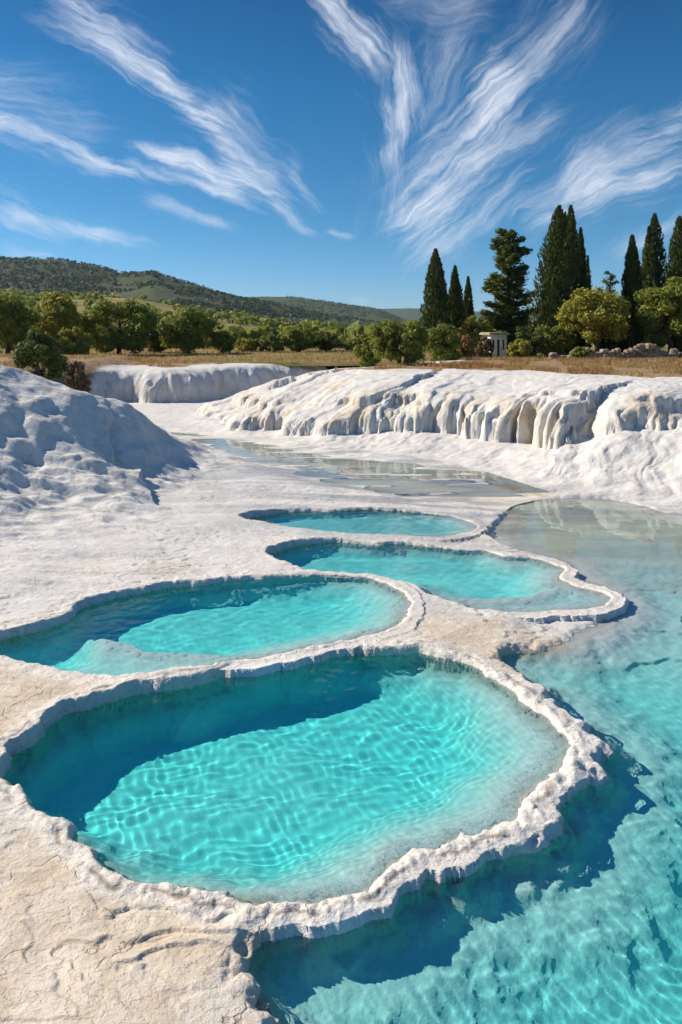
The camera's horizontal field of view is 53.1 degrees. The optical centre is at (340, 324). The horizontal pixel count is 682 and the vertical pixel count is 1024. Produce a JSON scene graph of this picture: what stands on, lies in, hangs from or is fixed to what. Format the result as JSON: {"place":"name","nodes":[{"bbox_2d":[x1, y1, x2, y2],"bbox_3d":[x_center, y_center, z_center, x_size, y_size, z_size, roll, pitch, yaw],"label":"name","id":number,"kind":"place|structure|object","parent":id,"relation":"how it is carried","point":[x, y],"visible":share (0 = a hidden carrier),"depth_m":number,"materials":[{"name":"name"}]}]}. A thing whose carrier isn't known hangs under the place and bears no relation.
{"place":"outdoors","nodes":[
{"label":"outdoors","id":0,"kind":"place"},
{"bbox_2d":[0,364,214,526],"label":"mound terrain","id":1,"kind":"structure","parent":0,"point":[65,450],"depth_m":15.74,"materials":[{"name":"stone"}]},
{"bbox_2d":[71,359,327,402],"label":"cliff terrain","id":2,"kind":"structure","parent":0,"point":[205,380],"depth_m":34.58,"materials":[{"name":"stone"}]},
{"bbox_2d":[0,574,411,675],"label":"pool water","id":3,"kind":"structure","parent":0,"point":[186,626],"depth_m":8.94,"materials":[{"name":"teal liquid"}]},
{"bbox_2d":[0,258,538,325],"bbox_3d":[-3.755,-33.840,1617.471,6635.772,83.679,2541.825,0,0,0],"label":"hills","id":4,"kind":"structure","parent":0,"point":[156,293],"depth_m":577.42,"materials":[{"name":"green plant"}]},
{"bbox_2d":[0,256,425,327],"bbox_3d":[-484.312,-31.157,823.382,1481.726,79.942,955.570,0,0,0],"label":"hillside woods","id":5,"kind":"object","parent":4,"relation":"on","point":[267,311],"visible":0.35,"depth_m":538.29,"materials":[{"name":"green plant"}]},
{"bbox_2d":[3,653,570,905],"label":"pool water","id":6,"kind":"structure","parent":0,"point":[327,779],"depth_m":6.10,"materials":[{"name":"teal liquid"}]},
{"bbox_2d":[0,504,620,931],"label":"pool rims","id":7,"kind":"structure","parent":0,"point":[98,878],"depth_m":7.22,"materials":[{"name":"stone"}]},
{"bbox_2d":[0,296,667,366],"bbox_3d":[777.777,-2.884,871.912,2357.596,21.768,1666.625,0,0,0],"label":"field terrain","id":8,"kind":"structure","parent":0,"point":[80,306],"depth_m":50.33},
{"bbox_2d":[0,292,46,354],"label":"broadleaf tree","id":9,"kind":"object","parent":8,"relation":"on","point":[18,319],"visible":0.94,"depth_m":41.27,"materials":[{"name":"green plant"}]},
{"bbox_2d":[29,290,84,339],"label":"broadleaf tree","id":10,"kind":"object","parent":8,"relation":"on","point":[61,310],"visible":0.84,"depth_m":44.20,"materials":[{"name":"green plant"}]},
{"bbox_2d":[57,326,95,354],"bbox_3d":[-16.673,1.244,43.001,2.358,2.269,2.108,0,0,-45],"label":"bush","id":11,"kind":"object","parent":8,"relation":"on","point":[83,343],"visible":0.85,"depth_m":42.68,"materials":[{"name":"green plant"}]},
{"bbox_2d":[75,297,160,353],"bbox_3d":[-15.444,0.246,48.185,5.763,4.328,4.963,0,0,0],"label":"broadleaf tree","id":12,"kind":"object","parent":8,"relation":"on","point":[121,335],"visible":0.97,"depth_m":47.43,"materials":[{"name":"green plant"}]},
{"bbox_2d":[144,320,168,352],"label":"bush","id":13,"kind":"object","parent":8,"relation":"on","point":[154,342],"visible":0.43,"depth_m":52.36,"materials":[{"name":"green plant"}]},
{"bbox_2d":[156,306,219,353],"bbox_3d":[-11.234,0.470,50.031,4.555,3.857,4.081,0,0,-30],"label":"broadleaf tree","id":14,"kind":"object","parent":8,"relation":"on","point":[200,325],"visible":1,"depth_m":49.09,"materials":[{"name":"green plant"}]},
{"bbox_2d":[209,331,236,352],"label":"bush","id":15,"kind":"object","parent":8,"relation":"on","point":[219,339],"visible":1,"depth_m":50.69,"materials":[{"name":"green plant"}]},
{"bbox_2d":[233,337,261,350],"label":"bush","id":16,"kind":"object","parent":8,"relation":"on","point":[250,344],"visible":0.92,"depth_m":53.65,"materials":[{"name":"green plant"}]},
{"bbox_2d":[0,287,535,348],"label":"field shrubbery","id":17,"kind":"object","parent":8,"relation":"on","point":[354,330],"visible":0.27,"depth_m":166.77,"materials":[{"name":"green plant"}]},
{"bbox_2d":[255,334,286,351],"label":"bush","id":18,"kind":"object","parent":8,"relation":"on","point":[274,342],"visible":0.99,"depth_m":53.42,"materials":[{"name":"green plant"}]},
{"bbox_2d":[280,323,317,351],"bbox_3d":[-3.309,1.145,54.005,2.962,2.523,2.746,0,0,0],"label":"bush","id":19,"kind":"object","parent":8,"relation":"on","point":[295,340],"visible":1,"depth_m":53.35,"materials":[{"name":"green plant"}]},
{"bbox_2d":[313,332,341,350],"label":"bush","id":20,"kind":"object","parent":8,"relation":"on","point":[329,341],"visible":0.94,"depth_m":54.46,"materials":[{"name":"green plant"}]},
{"bbox_2d":[341,337,364,350],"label":"bush","id":21,"kind":"object","parent":8,"relation":"on","point":[351,344],"visible":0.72,"depth_m":55.58,"materials":[{"name":"green plant"}]},
{"bbox_2d":[419,248,452,346],"bbox_3d":[6.426,-1.373,45.978,2.277,7.643,2.290,0,0,39],"label":"cypress tree","id":22,"kind":"object","parent":8,"relation":"on","point":[435,312],"visible":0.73,"depth_m":45.54,"materials":[{"name":"green plant"}]},
{"bbox_2d":[447,265,465,330],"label":"cypress tree","id":23,"kind":"object","parent":8,"relation":"on","point":[456,298],"visible":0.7,"depth_m":47.16,"materials":[{"name":"green plant"}]},
{"bbox_2d":[462,276,475,333],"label":"cypress tree","id":24,"kind":"object","parent":8,"relation":"on","point":[468,301],"visible":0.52,"depth_m":48.81,"materials":[{"name":"green plant"}]},
{"bbox_2d":[450,314,496,355],"bbox_3d":[9.253,0.815,47.050,3.301,3.218,3.250,0,0,27],"label":"bush","id":25,"kind":"object","parent":8,"relation":"on","point":[470,325],"visible":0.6,"depth_m":46.28,"materials":[{"name":"plant"}]},
{"bbox_2d":[474,335,493,358],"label":"bush","id":26,"kind":"object","parent":8,"relation":"on","point":[484,348],"visible":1,"depth_m":39.79,"materials":[{"name":"brown plant"}]},
{"bbox_2d":[479,332,509,356],"bbox_3d":[9.775,1.344,43.473,1.420,1.702,1.460,0,0,-14],"label":"hut","id":27,"kind":"object","parent":8,"relation":"on","point":[499,340],"visible":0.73,"depth_m":42.98,"materials":[{"name":"grey concrete"}]},
{"bbox_2d":[497,340,498,355],"bbox_3d":[9.906,1.556,43.030,0.196,1.217,0.056,0,0,-14],"label":"door","id":28,"kind":"structure","parent":27,"relation":"in","point":[497,340],"depth_m":43.02,"materials":[{"name":"brown wood"}]},
{"bbox_2d":[479,228,536,355],"bbox_3d":[11.913,-2.198,47.983,4.616,9.342,3.972,0,0,0],"label":"cedar tree","id":29,"kind":"object","parent":8,"relation":"on","point":[505,291],"visible":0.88,"depth_m":47.54,"materials":[{"name":"green plant"}]},
{"bbox_2d":[515,330,550,357],"bbox_3d":[11.402,1.298,41.197,2.404,2.117,1.878,0,0,0],"label":"bush","id":30,"kind":"object","parent":8,"relation":"on","point":[536,337],"visible":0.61,"depth_m":40.75,"materials":[{"name":"green plant"}]},
{"bbox_2d":[525,204,577,357],"bbox_3d":[13.579,-2.669,44.021,3.304,10.225,3.181,0,0,-13],"label":"cypress tree","id":31,"kind":"object","parent":8,"relation":"on","point":[556,274],"visible":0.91,"depth_m":43.28,"materials":[{"name":"green plant"}]},
{"bbox_2d":[535,324,576,355],"bbox_3d":[13.187,1.142,42.172,2.508,2.419,2.548,0,0,0],"label":"bush","id":32,"kind":"object","parent":8,"relation":"on","point":[559,339],"visible":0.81,"depth_m":41.35,"materials":[{"name":"green plant"}]},
{"bbox_2d":[564,204,583,354],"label":"cypress tree","id":33,"kind":"object","parent":8,"relation":"on","point":[571,212],"visible":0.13,"depth_m":45.59,"materials":[{"name":"green plant"}]},
{"bbox_2d":[574,227,590,346],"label":"cypress tree","id":34,"kind":"object","parent":8,"relation":"on","point":[582,342],"visible":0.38,"depth_m":46.72,"materials":[{"name":"green plant"}]},
{"bbox_2d":[586,255,592,347],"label":"cypress tree","id":35,"kind":"object","parent":8,"relation":"on","point":[589,281],"visible":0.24,"depth_m":48.88,"materials":[{"name":"green plant"}]},
{"bbox_2d":[554,284,631,352],"bbox_3d":[15.091,-0.044,40.989,4.393,4.740,4.086,0,0,22],"label":"broadleaf tree","id":36,"kind":"object","parent":8,"relation":"on","point":[596,323],"visible":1,"depth_m":40.09,"materials":[{"name":"green plant"}]},
{"bbox_2d":[593,336,624,352],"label":"bush","id":37,"kind":"object","parent":8,"relation":"on","point":[609,344],"visible":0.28,"depth_m":45.31,"materials":[{"name":"green plant"}]},
{"bbox_2d":[601,271,620,311],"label":"conifer tree","id":38,"kind":"object","parent":8,"relation":"on","point":[610,284],"visible":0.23,"depth_m":69.90,"materials":[{"name":"green plant"}]},
{"bbox_2d":[614,296,644,348],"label":"broadleaf tree","id":39,"kind":"object","parent":8,"relation":"on","point":[633,329],"visible":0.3,"depth_m":42.44,"materials":[{"name":"green plant"}]},
{"bbox_2d":[620,234,646,349],"bbox_3d":[19.218,-1.780,45.000,1.960,8.451,1.922,0,0,0],"label":"cypress tree","id":40,"kind":"object","parent":8,"relation":"on","point":[631,275],"visible":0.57,"depth_m":44.66,"materials":[{"name":"green plant"}]},
{"bbox_2d":[640,212,667,347],"bbox_3d":[21.561,-2.644,47.005,2.755,10.164,2.623,0,0,0],"label":"cypress tree","id":41,"kind":"object","parent":8,"relation":"on","point":[653,270],"visible":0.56,"depth_m":46.49,"materials":[{"name":"green plant"}]},
{"bbox_2d":[633,276,681,352],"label":"broadleaf tree","id":42,"kind":"object","parent":8,"relation":"on","point":[663,309],"visible":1,"depth_m":40.40,"materials":[{"name":"green plant"}]},
{"bbox_2d":[657,216,681,351],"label":"cypress tree","id":43,"kind":"object","parent":8,"relation":"on","point":[675,256],"visible":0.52,"depth_m":44.69,"materials":[{"name":"green plant"}]},
{"bbox_2d":[0,383,681,1023],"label":"ground","id":44,"kind":"structure","parent":0,"point":[72,951],"depth_m":8.71,"materials":[{"name":"stone"}]},
{"bbox_2d":[64,359,91,392],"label":"bush","id":45,"kind":"object","parent":44,"relation":"on","point":[77,368],"visible":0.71,"depth_m":30.78,"materials":[{"name":"brown plant"}]},
{"bbox_2d":[0,347,681,385],"bbox_3d":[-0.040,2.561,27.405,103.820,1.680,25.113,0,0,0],"label":"plateau ground","id":46,"kind":"structure","parent":0,"point":[648,373],"depth_m":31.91,"materials":[{"name":"plant"}]},
{"bbox_2d":[9,327,72,380],"bbox_3d":[-12.891,2.077,29.397,2.301,3.947,2.320,0,0,25],"label":"bush","id":47,"kind":"object","parent":46,"relation":"on","point":[45,351],"visible":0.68,"depth_m":29.27,"materials":[{"name":"green plant"}]},
{"bbox_2d":[455,333,476,358],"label":"bush","id":48,"kind":"object","parent":46,"relation":"on","point":[468,345],"visible":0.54,"depth_m":37.68,"materials":[{"name":"orange plant"}]},
{"bbox_2d":[506,339,532,357],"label":"bush","id":49,"kind":"object","parent":46,"relation":"on","point":[523,347],"visible":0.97,"depth_m":37.73,"materials":[{"name":"green plant"}]},
{"bbox_2d":[570,346,589,357],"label":"bush","id":50,"kind":"object","parent":46,"relation":"on","point":[578,351],"visible":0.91,"depth_m":36.29,"materials":[{"name":"green plant"}]},
{"bbox_2d":[547,343,681,359],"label":"stone wall","id":51,"kind":"structure","parent":46,"relation":"on","point":[648,350],"depth_m":37.85,"materials":[{"name":"stone"}]},
{"bbox_2d":[0,0,681,311],"label":"sky","id":52,"kind":"structure","parent":0,"point":[326,150],"materials":[{"name":"blue"}]},
{"bbox_2d":[44,499,656,1022],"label":"pool bed","id":53,"kind":"object","parent":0,"point":[336,917],"visible":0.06,"depth_m":4.96,"materials":[{"name":"stone"}]},
{"bbox_2d":[325,365,381,369],"bbox_3d":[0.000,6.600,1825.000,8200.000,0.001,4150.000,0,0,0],"label":"ground plain","id":54,"kind":"structure","parent":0,"point":[330,367],"depth_m":105.12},
{"bbox_2d":[171,432,548,495],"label":"pool water","id":55,"kind":"structure","parent":0,"point":[423,484],"depth_m":17.95,"materials":[{"name":"grey liquid"}]},
{"bbox_2d":[250,510,476,536],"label":"pool water","id":56,"kind":"structure","parent":0,"point":[391,522],"depth_m":13.59,"materials":[{"name":"teal liquid"}]},
{"bbox_2d":[181,359,681,504],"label":"cliff terrain","id":57,"kind":"structure","parent":0,"point":[619,435],"depth_m":21.27,"materials":[{"name":"stone"}]},
{"bbox_2d":[353,333,380,366],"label":"bush","id":58,"kind":"object","parent":57,"relation":"on","point":[359,352],"visible":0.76,"depth_m":31.27,"materials":[{"name":"green plant"}]},
{"bbox_2d":[367,318,428,364],"bbox_3d":[2.611,0.872,30.527,2.695,2.331,2.297,0,0,41],"label":"bush","id":59,"kind":"object","parent":57,"relation":"on","point":[386,332],"visible":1,"depth_m":30.22,"materials":[{"name":"green plant"}]},
{"bbox_2d":[423,323,463,360],"bbox_3d":[5.344,1.115,36.122,2.289,2.382,1.973,0,0,0],"label":"bush","id":60,"kind":"object","parent":57,"relation":"on","point":[441,335],"visible":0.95,"depth_m":35.60,"materials":[{"name":"green plant"}]},
{"bbox_2d":[271,542,610,612],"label":"pool water","id":61,"kind":"structure","parent":0,"point":[479,579],"depth_m":10.96,"materials":[{"name":"teal liquid"}]},
{"bbox_2d":[245,498,681,1023],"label":"pool water","id":62,"kind":"structure","parent":0,"point":[579,921],"depth_m":4.88,"materials":[{"name":"teal liquid"}]}
]}

